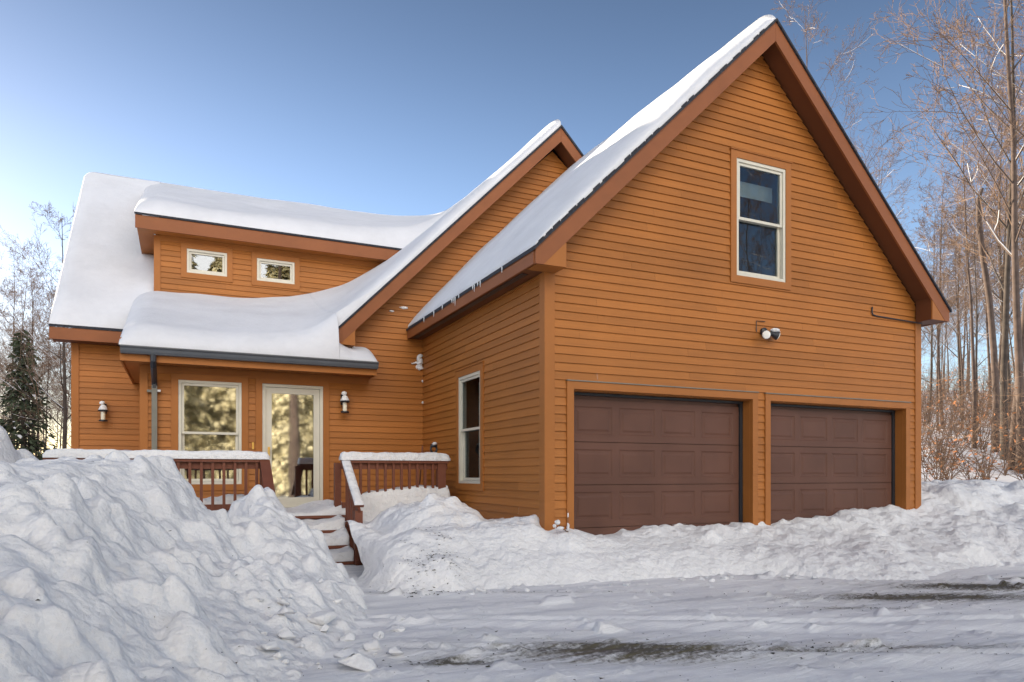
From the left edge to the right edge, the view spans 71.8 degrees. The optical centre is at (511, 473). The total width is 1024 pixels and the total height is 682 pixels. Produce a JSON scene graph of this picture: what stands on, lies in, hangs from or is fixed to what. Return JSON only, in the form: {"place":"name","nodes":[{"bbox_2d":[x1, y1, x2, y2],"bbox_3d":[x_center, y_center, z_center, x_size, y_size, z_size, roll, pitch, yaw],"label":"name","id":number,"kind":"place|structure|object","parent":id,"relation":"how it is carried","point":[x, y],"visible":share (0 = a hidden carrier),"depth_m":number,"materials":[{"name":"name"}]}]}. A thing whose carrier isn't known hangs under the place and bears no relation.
{"place":"outdoors","nodes":[
{"label":"outdoors","id":0,"kind":"place"},
{"bbox_2d":[0,0,1023,455],"label":"sky","id":1,"kind":"structure","parent":0,"point":[386,107],"materials":[{"name":"blue"}]},
{"bbox_2d":[282,562,1023,681],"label":"driveway","id":2,"kind":"structure","parent":0,"point":[604,622],"depth_m":5.30,"materials":[{"name":"snow"}]},
{"bbox_2d":[333,648,359,658],"bbox_3d":[-0.993,1.128,4.390,0.220,0.096,0.174,4,-10,15],"label":"snow lump","id":3,"kind":"object","parent":2,"relation":"on","point":[344,652],"visible":0.32,"depth_m":4.35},
{"bbox_2d":[340,632,354,640],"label":"snow lump","id":4,"kind":"object","parent":2,"relation":"on","point":[349,636],"visible":0.93,"depth_m":4.99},
{"bbox_2d":[338,653,376,671],"bbox_3d":[-0.927,1.125,4.285,0.248,0.084,0.172,10,13,2],"label":"snow lump","id":5,"kind":"object","parent":2,"relation":"on","point":[362,662],"visible":0.9,"depth_m":4.23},
{"bbox_2d":[362,638,381,650],"bbox_3d":[-0.913,1.136,4.709,0.144,0.085,0.165,12,-6,20],"label":"snow lump","id":6,"kind":"object","parent":2,"relation":"on","point":[372,644],"visible":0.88,"depth_m":4.66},
{"bbox_2d":[373,631,383,638],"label":"snow lump","id":7,"kind":"object","parent":2,"relation":"on","point":[379,635],"visible":0.94,"depth_m":5.07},
{"bbox_2d":[387,646,402,655],"bbox_3d":[-0.760,1.157,4.614,0.105,0.067,0.086,8,2,-6],"label":"snow lump","id":8,"kind":"object","parent":2,"relation":"on","point":[394,650],"visible":1,"depth_m":4.59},
{"bbox_2d":[391,624,405,631],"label":"snow lump","id":9,"kind":"object","parent":2,"relation":"on","point":[401,628],"visible":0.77,"depth_m":5.29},
{"bbox_2d":[394,615,404,620],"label":"snow lump","id":10,"kind":"object","parent":2,"relation":"on","point":[399,617],"visible":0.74,"depth_m":5.60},
{"bbox_2d":[35,461,1023,681],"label":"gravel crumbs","id":11,"kind":"object","parent":2,"relation":"on","point":[641,615],"visible":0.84,"depth_m":5.19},
{"bbox_2d":[518,390,1023,510],"bbox_3d":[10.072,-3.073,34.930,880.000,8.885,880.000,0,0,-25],"label":"snowy ground","id":12,"kind":"structure","parent":0,"point":[1007,478],"depth_m":23.83,"materials":[{"name":"snow"}]},
{"bbox_2d":[0,367,12,436],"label":"bare tree","id":13,"kind":"object","parent":12,"relation":"on","point":[1,397],"visible":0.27,"depth_m":29.45,"materials":[{"name":"brown plant"}]},
{"bbox_2d":[0,426,33,462],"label":"snow pile","id":14,"kind":"object","parent":12,"relation":"on","point":[9,453],"visible":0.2,"depth_m":7.25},
{"bbox_2d":[0,355,53,446],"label":"bare tree","id":15,"kind":"object","parent":12,"relation":"on","point":[9,414],"visible":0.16,"depth_m":26.48,"materials":[{"name":"brown plant"}]},
{"bbox_2d":[0,329,58,459],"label":"spruce tree","id":16,"kind":"object","parent":12,"relation":"on","point":[22,435],"visible":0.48,"depth_m":23.89,"materials":[{"name":"green plant"}]},
{"bbox_2d":[0,280,59,444],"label":"bare tree","id":17,"kind":"object","parent":12,"relation":"on","point":[26,326],"visible":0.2,"depth_m":38.55,"materials":[{"name":"brown plant"}]},
{"bbox_2d":[0,254,61,445],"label":"bare tree","id":18,"kind":"object","parent":12,"relation":"on","point":[36,283],"visible":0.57,"depth_m":25.40,"materials":[{"name":"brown plant"}]},
{"bbox_2d":[0,239,66,433],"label":"bare tree","id":19,"kind":"object","parent":12,"relation":"on","point":[11,304],"visible":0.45,"depth_m":31.22,"materials":[{"name":"brown plant"}]},
{"bbox_2d":[0,307,66,454],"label":"bare tree","id":20,"kind":"object","parent":12,"relation":"on","point":[25,343],"visible":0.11,"depth_m":40.90,"materials":[{"name":"brown plant"}]},
{"bbox_2d":[0,269,70,437],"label":"bare tree","id":21,"kind":"object","parent":12,"relation":"on","point":[33,302],"visible":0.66,"depth_m":25.09,"materials":[{"name":"brown plant"}]},
{"bbox_2d":[0,263,70,435],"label":"bare tree","id":22,"kind":"object","parent":12,"relation":"on","point":[33,296],"visible":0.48,"depth_m":25.95,"materials":[{"name":"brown plant"}]},
{"bbox_2d":[2,257,70,397],"bbox_3d":[-16.028,-4.188,26.656,5.511,11.102,4.888,0,0,33],"label":"bare tree","id":23,"kind":"object","parent":12,"relation":"on","point":[49,312],"visible":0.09,"depth_m":26.13,"materials":[{"name":"brown plant"}]},
{"bbox_2d":[3,309,70,446],"bbox_3d":[-17.308,-2.469,26.180,2.432,7.246,2.572,0,0,-5],"label":"bare tree","id":24,"kind":"object","parent":12,"relation":"on","point":[48,376],"visible":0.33,"depth_m":26.07,"materials":[{"name":"brown plant"}]},
{"bbox_2d":[6,319,68,450],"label":"bare tree","id":25,"kind":"object","parent":12,"relation":"on","point":[47,358],"visible":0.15,"depth_m":40.68,"materials":[{"name":"brown plant"}]},
{"bbox_2d":[0,200,75,448],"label":"bare tree","id":26,"kind":"object","parent":12,"relation":"on","point":[65,419],"visible":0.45,"depth_m":21.61,"materials":[{"name":"brown plant"}]},
{"bbox_2d":[6,327,70,446],"bbox_3d":[-15.264,-2.036,24.153,3.177,6.558,2.965,0,0,-8],"label":"bare tree","id":27,"kind":"object","parent":12,"relation":"on","point":[51,402],"visible":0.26,"depth_m":23.61,"materials":[{"name":"brown plant"}]},
{"bbox_2d":[8,349,69,442],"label":"bare tree","id":28,"kind":"object","parent":12,"relation":"on","point":[43,394],"visible":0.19,"depth_m":30.27,"materials":[{"name":"brown plant"}]},
{"bbox_2d":[31,343,58,452],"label":"bare tree","id":29,"kind":"object","parent":12,"relation":"on","point":[46,391],"visible":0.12,"depth_m":38.46,"materials":[{"name":"brown plant"}]},
{"bbox_2d":[34,384,70,447],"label":"bare tree","id":30,"kind":"object","parent":12,"relation":"on","point":[69,442],"visible":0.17,"depth_m":32.72,"materials":[{"name":"brown plant"}]},
{"bbox_2d":[34,255,70,407],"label":"bare tree","id":31,"kind":"object","parent":12,"relation":"on","point":[65,342],"visible":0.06,"depth_m":41.56,"materials":[{"name":"brown plant"}]},
{"bbox_2d":[37,351,70,447],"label":"bare tree","id":32,"kind":"object","parent":12,"relation":"on","point":[51,396],"visible":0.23,"depth_m":27.66,"materials":[{"name":"brown plant"}]},
{"bbox_2d":[38,343,70,395],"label":"bare tree","id":33,"kind":"object","parent":12,"relation":"on","point":[59,374],"visible":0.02,"depth_m":39.17,"materials":[{"name":"brown plant"}]},
{"bbox_2d":[39,353,70,444],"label":"bare tree","id":34,"kind":"object","parent":12,"relation":"on","point":[57,415],"visible":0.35,"depth_m":25.44,"materials":[{"name":"brown plant"}]},
{"bbox_2d":[39,343,70,430],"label":"bare tree","id":35,"kind":"object","parent":12,"relation":"on","point":[62,390],"visible":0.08,"depth_m":40.56,"materials":[{"name":"brown plant"}]},
{"bbox_2d":[0,451,367,681],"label":"snow pile","id":36,"kind":"object","parent":12,"relation":"on","point":[97,555],"visible":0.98,"depth_m":4.29,"materials":[{"name":"snow"}]},
{"bbox_2d":[261,640,280,649],"bbox_3d":[-1.452,1.037,4.299,0.121,0.057,0.162,10,-10,0],"label":"snow lump","id":37,"kind":"object","parent":36,"relation":"on","point":[271,645],"visible":1,"depth_m":4.25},
{"bbox_2d":[273,651,284,658],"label":"snow lump","id":38,"kind":"object","parent":36,"relation":"on","point":[279,655],"visible":1,"depth_m":4.20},
{"bbox_2d":[277,598,289,605],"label":"snow lump","id":39,"kind":"object","parent":36,"relation":"on","point":[282,601],"visible":1,"depth_m":5.05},
{"bbox_2d":[277,627,295,639],"bbox_3d":[-1.481,1.054,4.648,0.121,0.094,0.101,14,7,-23],"label":"snow lump","id":40,"kind":"object","parent":36,"relation":"on","point":[285,633],"visible":0.99,"depth_m":4.62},
{"bbox_2d":[276,605,296,613],"bbox_3d":[-1.564,0.938,4.879,0.135,0.070,0.142,2,-3,16],"label":"snow lump","id":41,"kind":"object","parent":36,"relation":"on","point":[284,609],"visible":1,"depth_m":4.84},
{"bbox_2d":[307,610,336,625],"bbox_3d":[-1.391,1.049,5.149,0.142,0.094,0.196,0,0,42],"label":"snow lump","id":42,"kind":"object","parent":36,"relation":"on","point":[322,618],"visible":0.97,"depth_m":5.11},
{"bbox_2d":[319,624,329,632],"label":"snow lump","id":43,"kind":"object","parent":36,"relation":"on","point":[324,628],"visible":1,"depth_m":5.04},
{"bbox_2d":[333,597,341,603],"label":"snow lump","id":44,"kind":"object","parent":36,"relation":"on","point":[337,600],"visible":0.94,"depth_m":5.62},
{"bbox_2d":[43,458,448,564],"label":"porch deck","id":45,"kind":"structure","parent":12,"relation":"on","point":[354,512],"depth_m":9.59,"materials":[{"name":"wood"}]},
{"bbox_2d":[42,448,269,459],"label":"rail snow","id":46,"kind":"structure","parent":45,"relation":"on","point":[173,454],"depth_m":9.03,"materials":[{"name":"snow"}]},
{"bbox_2d":[197,494,243,511],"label":"deck snow","id":47,"kind":"structure","parent":45,"relation":"on","point":[228,499],"depth_m":9.48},
{"bbox_2d":[285,499,345,515],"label":"deck snow","id":48,"kind":"structure","parent":45,"relation":"on","point":[320,507],"depth_m":10.05,"materials":[{"name":"snow"}]},
{"bbox_2d":[302,514,353,561],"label":"step snow","id":49,"kind":"structure","parent":45,"relation":"on","point":[339,535],"depth_m":9.52,"materials":[{"name":"snow"}]},
{"bbox_2d":[342,460,363,504],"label":"rail snow","id":50,"kind":"structure","parent":45,"relation":"on","point":[353,484],"depth_m":9.53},
{"bbox_2d":[339,451,449,460],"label":"rail snow","id":51,"kind":"structure","parent":45,"relation":"on","point":[401,456],"depth_m":10.29,"materials":[{"name":"snow"}]},
{"bbox_2d":[360,485,449,521],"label":"deck snow","id":52,"kind":"structure","parent":45,"relation":"on","point":[376,503],"depth_m":10.26,"materials":[{"name":"snow"}]},
{"bbox_2d":[430,442,437,463],"bbox_3d":[-1.277,0.031,10.926,0.380,1.060,0.222,0,0,-25],"label":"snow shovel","id":53,"kind":"object","parent":45,"relation":"on","point":[433,445],"visible":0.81,"depth_m":11.02,"materials":[{"name":"black plastic"}]},
{"bbox_2d":[48,18,951,534],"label":"house","id":54,"kind":"structure","parent":12,"relation":"on","point":[604,358],"depth_m":10.16,"materials":[{"name":"brown wood"}]},
{"bbox_2d":[98,401,107,421],"bbox_3d":[-7.268,-1.122,12.581,0.169,0.377,0.214,0,0,-25],"label":"wall lantern","id":55,"kind":"object","parent":54,"relation":"attached to","point":[103,409],"depth_m":12.53,"materials":[{"name":"black metal"}]},
{"bbox_2d":[49,172,264,328],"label":"roof snow","id":56,"kind":"structure","parent":54,"relation":"on","point":[106,278],"depth_m":13.71,"materials":[{"name":"snow"}]},
{"bbox_2d":[180,241,232,294],"bbox_3d":[-5.918,-4.000,13.709,1.199,0.948,0.750,0,0,-25],"label":"window","id":57,"kind":"structure","parent":54,"relation":"in","point":[198,261],"depth_m":13.47,"materials":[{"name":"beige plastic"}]},
{"bbox_2d":[170,372,248,490],"bbox_3d":[-4.876,-0.646,11.415,1.413,2.115,0.750,0,0,-25],"label":"window","id":58,"kind":"structure","parent":54,"relation":"in","point":[207,414],"depth_m":11.31,"materials":[{"name":"beige plastic"}]},
{"bbox_2d":[251,251,299,289],"bbox_3d":[-4.791,-3.987,14.235,1.206,0.934,0.750,0,0,-25],"label":"window","id":59,"kind":"structure","parent":54,"relation":"in","point":[267,269],"depth_m":13.99,"materials":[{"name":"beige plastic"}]},
{"bbox_2d":[256,377,328,507],"bbox_3d":[-3.738,-0.441,11.936,1.463,2.545,0.767,0,0,-25],"label":"entry door","id":60,"kind":"structure","parent":54,"relation":"in","point":[292,418],"depth_m":12.18,"materials":[{"name":"glass"}]},
{"bbox_2d":[134,184,464,248],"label":"roof snow","id":61,"kind":"structure","parent":54,"relation":"on","point":[395,231],"depth_m":14.49,"materials":[{"name":"snow"}]},
{"bbox_2d":[119,119,560,361],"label":"roof snow","id":62,"kind":"structure","parent":54,"relation":"on","point":[305,325],"depth_m":11.79,"materials":[{"name":"snow"}]},
{"bbox_2d":[340,391,349,412],"bbox_3d":[-2.811,-1.212,11.879,0.169,0.377,0.214,0,0,-25],"label":"wall lantern","id":63,"kind":"object","parent":54,"relation":"attached to","point":[344,400],"depth_m":11.82,"materials":[{"name":"glass"}]},
{"bbox_2d":[411,354,422,369],"bbox_3d":[-1.673,-1.979,12.511,0.221,0.289,0.065,0,0,-25],"label":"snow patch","id":64,"kind":"object","parent":54,"relation":"attached to","point":[419,361],"visible":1,"depth_m":12.51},
{"bbox_2d":[454,361,506,490],"bbox_3d":[-0.321,-0.671,10.662,0.750,2.125,1.392,0,0,-25],"label":"window","id":65,"kind":"structure","parent":54,"relation":"in","point":[470,380],"depth_m":10.92,"materials":[{"name":"beige plastic"}]},
{"bbox_2d":[408,14,775,326],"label":"roof snow","id":66,"kind":"structure","parent":54,"relation":"on","point":[533,222],"depth_m":9.27,"materials":[{"name":"snow"}]},
{"bbox_2d":[566,379,758,534],"bbox_3d":[1.965,0.053,9.175,3.006,2.357,0.272,0,0,-25],"label":"garage door","id":67,"kind":"structure","parent":54,"relation":"in","point":[639,455],"depth_m":9.23,"materials":[{"name":"brown metal"}]},
{"bbox_2d":[722,147,792,304],"bbox_3d":[3.287,-3.479,10.057,1.392,2.084,0.750,0,0,-25],"label":"window","id":68,"kind":"structure","parent":54,"relation":"in","point":[760,185],"depth_m":9.94,"materials":[{"name":"beige plastic"}]},
{"bbox_2d":[756,321,779,339],"bbox_3d":[3.524,-1.966,9.681,0.348,0.286,0.188,0,0,-25],"label":"flood light","id":69,"kind":"object","parent":54,"relation":"attached to","point":[765,333],"visible":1,"depth_m":9.68,"materials":[{"name":"black metal"}]},
{"bbox_2d":[764,393,910,525],"bbox_3d":[4.799,0.055,10.497,2.993,2.352,0.272,0,0,-25],"label":"garage door","id":70,"kind":"structure","parent":54,"relation":"in","point":[824,455],"depth_m":10.57,"materials":[{"name":"brown metal"}]},
{"bbox_2d":[871,307,921,323],"bbox_3d":[5.924,-2.438,10.892,1.116,0.164,0.024,0,0,-25],"label":"power cable","id":71,"kind":"object","parent":54,"relation":"attached to","point":[892,318],"visible":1,"depth_m":10.82,"materials":[{"name":"black metal"}]},
{"bbox_2d":[35,334,1023,481],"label":"underbrush","id":72,"kind":"object","parent":12,"relation":"on","point":[981,407],"visible":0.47,"depth_m":21.97,"materials":[{"name":"brown plant"}]},
{"bbox_2d":[344,479,1023,592],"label":"snow bank","id":73,"kind":"structure","parent":12,"relation":"on","point":[946,525],"depth_m":8.47,"materials":[{"name":"snow"}]},
{"bbox_2d":[553,513,568,531],"bbox_3d":[0.570,0.576,8.232,0.225,0.310,0.064,0,0,-25],"label":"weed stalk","id":74,"kind":"object","parent":73,"relation":"on","point":[557,522],"visible":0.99,"depth_m":8.21,"materials":[{"name":"white plant"}]},
{"bbox_2d":[771,0,916,216],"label":"bare tree","id":75,"kind":"object","parent":12,"relation":"on","point":[831,68],"visible":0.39,"depth_m":35.07,"materials":[{"name":"brown plant"}]},
{"bbox_2d":[854,137,927,230],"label":"bare tree","id":76,"kind":"object","parent":12,"relation":"on","point":[900,147],"visible":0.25,"depth_m":41.10,"materials":[{"name":"brown plant"}]},
{"bbox_2d":[911,239,935,353],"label":"bare tree","id":77,"kind":"object","parent":12,"relation":"on","point":[935,324],"visible":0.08,"depth_m":37.30,"materials":[{"name":"brown plant"}]},
{"bbox_2d":[923,328,957,378],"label":"bare tree","id":78,"kind":"object","parent":12,"relation":"on","point":[940,345],"visible":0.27,"depth_m":59.04,"materials":[{"name":"brown plant"}]},
{"bbox_2d":[917,223,968,425],"bbox_3d":[20.003,-6.820,33.393,2.784,9.824,3.821,0,0,-7],"label":"bare tree","id":79,"kind":"object","parent":12,"relation":"on","point":[936,326],"visible":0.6,"depth_m":33.37,"materials":[{"name":"brown plant"}]},
{"bbox_2d":[864,0,1023,472],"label":"bare tree","id":80,"kind":"object","parent":12,"relation":"on","point":[1018,349],"visible":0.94,"depth_m":21.64,"materials":[{"name":"brown plant"}]},
{"bbox_2d":[925,269,967,394],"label":"bare tree","id":81,"kind":"object","parent":12,"relation":"on","point":[950,302],"visible":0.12,"depth_m":52.65,"materials":[{"name":"brown plant"}]},
{"bbox_2d":[927,266,966,389],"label":"bare tree","id":82,"kind":"object","parent":12,"relation":"on","point":[944,329],"visible":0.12,"depth_m":55.60,"materials":[{"name":"brown plant"}]},
{"bbox_2d":[927,267,968,389],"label":"bare tree","id":83,"kind":"object","parent":12,"relation":"on","point":[947,340],"visible":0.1,"depth_m":60.34,"materials":[{"name":"brown plant"}]},
{"bbox_2d":[901,203,1003,423],"bbox_3d":[21.857,-8.165,36.074,5.990,12.068,5.313,0,0,-8],"label":"bare tree","id":84,"kind":"object","parent":12,"relation":"on","point":[932,353],"visible":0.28,"depth_m":36.13,"materials":[{"name":"brown plant"}]},
{"bbox_2d":[887,0,1023,459],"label":"bare tree","id":85,"kind":"object","parent":12,"relation":"on","point":[1005,324],"visible":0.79,"depth_m":24.05,"materials":[{"name":"brown plant"}]},
{"bbox_2d":[930,275,980,398],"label":"bare tree","id":86,"kind":"object","parent":12,"relation":"on","point":[948,326],"visible":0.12,"depth_m":54.09,"materials":[{"name":"brown plant"}]},
{"bbox_2d":[909,150,1002,428],"bbox_3d":[20.718,-8.755,34.213,4.853,13.673,4.589,0,0,-1],"label":"bare tree","id":87,"kind":"object","parent":12,"relation":"on","point":[939,325],"visible":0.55,"depth_m":34.23,"materials":[{"name":"brown plant"}]},
{"bbox_2d":[933,224,994,392],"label":"bare tree","id":88,"kind":"object","parent":12,"relation":"on","point":[966,311],"visible":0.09,"depth_m":59.39,"materials":[{"name":"brown plant"}]},
{"bbox_2d":[907,1,1023,470],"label":"bare tree","id":89,"kind":"object","parent":12,"relation":"on","point":[1022,229],"visible":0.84,"depth_m":21.75,"materials":[{"name":"brown plant"}]},
{"bbox_2d":[908,116,1023,448],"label":"bare tree","id":90,"kind":"object","parent":12,"relation":"on","point":[974,397],"visible":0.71,"depth_m":27.05,"materials":[{"name":"brown plant"}]},
{"bbox_2d":[946,276,986,388],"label":"bare tree","id":91,"kind":"object","parent":12,"relation":"on","point":[969,333],"visible":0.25,"depth_m":57.20,"materials":[{"name":"brown plant"}]},
{"bbox_2d":[926,203,1012,411],"bbox_3d":[23.669,-8.686,38.769,5.526,12.221,5.920,0,0,-42],"label":"bare tree","id":92,"kind":"object","parent":12,"relation":"on","point":[958,356],"visible":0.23,"depth_m":38.08,"materials":[{"name":"brown plant"}]},
{"bbox_2d":[929,234,1010,425],"bbox_3d":[21.387,-6.908,34.036,4.545,9.915,3.024,0,0,11],"label":"bare tree","id":93,"kind":"object","parent":12,"relation":"on","point":[961,299],"visible":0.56,"depth_m":33.91,"materials":[{"name":"brown plant"}]},
{"bbox_2d":[919,63,1023,326],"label":"bare tree","id":94,"kind":"object","parent":12,"relation":"on","point":[1001,291],"visible":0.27,"depth_m":34.21,"materials":[{"name":"brown plant"}]},
{"bbox_2d":[921,342,1023,479],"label":"dry leaves","id":95,"kind":"object","parent":12,"relation":"on","point":[967,429],"visible":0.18,"depth_m":19.35,"materials":[{"name":"brown plant"}]},
{"bbox_2d":[927,142,1023,404],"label":"bare tree","id":96,"kind":"object","parent":12,"relation":"on","point":[988,355],"visible":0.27,"depth_m":45.14,"materials":[{"name":"brown plant"}]},
{"bbox_2d":[941,190,1011,375],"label":"bare tree","id":97,"kind":"object","parent":12,"relation":"on","point":[963,290],"visible":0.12,"depth_m":49.26,"materials":[{"name":"brown plant"}]},
{"bbox_2d":[937,186,1022,432],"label":"bare tree","id":98,"kind":"object","parent":12,"relation":"on","point":[964,278],"visible":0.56,"depth_m":31.83,"materials":[{"name":"brown plant"}]},
{"bbox_2d":[939,138,1023,428],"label":"bare tree","id":99,"kind":"object","parent":12,"relation":"on","point":[1008,368],"visible":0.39,"depth_m":33.45,"materials":[{"name":"brown plant"}]},
{"bbox_2d":[940,133,1023,326],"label":"bare tree","id":100,"kind":"object","parent":12,"relation":"on","point":[992,214],"visible":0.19,"depth_m":50.36,"materials":[{"name":"brown plant"}]},
{"bbox_2d":[943,0,1023,254],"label":"bare tree","id":101,"kind":"object","parent":12,"relation":"on","point":[1000,139],"visible":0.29,"depth_m":39.16,"materials":[{"name":"brown plant"}]},
{"bbox_2d":[946,147,1023,382],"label":"bare tree","id":102,"kind":"object","parent":12,"relation":"on","point":[999,360],"visible":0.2,"depth_m":40.68,"materials":[{"name":"brown plant"}]},
{"bbox_2d":[951,0,1023,239],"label":"bare tree","id":103,"kind":"object","parent":12,"relation":"on","point":[996,175],"visible":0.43,"depth_m":33.37,"materials":[{"name":"brown plant"}]},
{"bbox_2d":[951,22,1023,288],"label":"bare tree","id":104,"kind":"object","parent":12,"relation":"on","point":[998,150],"visible":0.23,"depth_m":40.86,"materials":[{"name":"brown plant"}]},
{"bbox_2d":[976,188,999,451],"bbox_3d":[17.489,-5.511,26.000,0.860,10.017,0.260,0,0,0],"label":"broken trunk","id":105,"kind":"object","parent":12,"relation":"on","point":[992,330],"visible":0.83,"depth_m":25.92,"materials":[{"name":"brown plant"}]},
{"bbox_2d":[966,254,1023,376],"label":"bare tree","id":106,"kind":"object","parent":12,"relation":"on","point":[1012,357],"visible":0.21,"depth_m":46.89,"materials":[{"name":"brown plant"}]},
{"bbox_2d":[982,198,1023,321],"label":"bare tree","id":107,"kind":"object","parent":12,"relation":"on","point":[1011,264],"visible":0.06,"depth_m":59.98,"materials":[{"name":"brown plant"}]},
{"bbox_2d":[985,262,1023,373],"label":"bare tree","id":108,"kind":"object","parent":12,"relation":"on","point":[1010,316],"visible":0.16,"depth_m":49.33,"materials":[{"name":"brown plant"}]},
{"bbox_2d":[993,245,1023,383],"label":"bare tree","id":109,"kind":"object","parent":12,"relation":"on","point":[1012,305],"visible":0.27,"depth_m":41.03,"materials":[{"name":"brown plant"}]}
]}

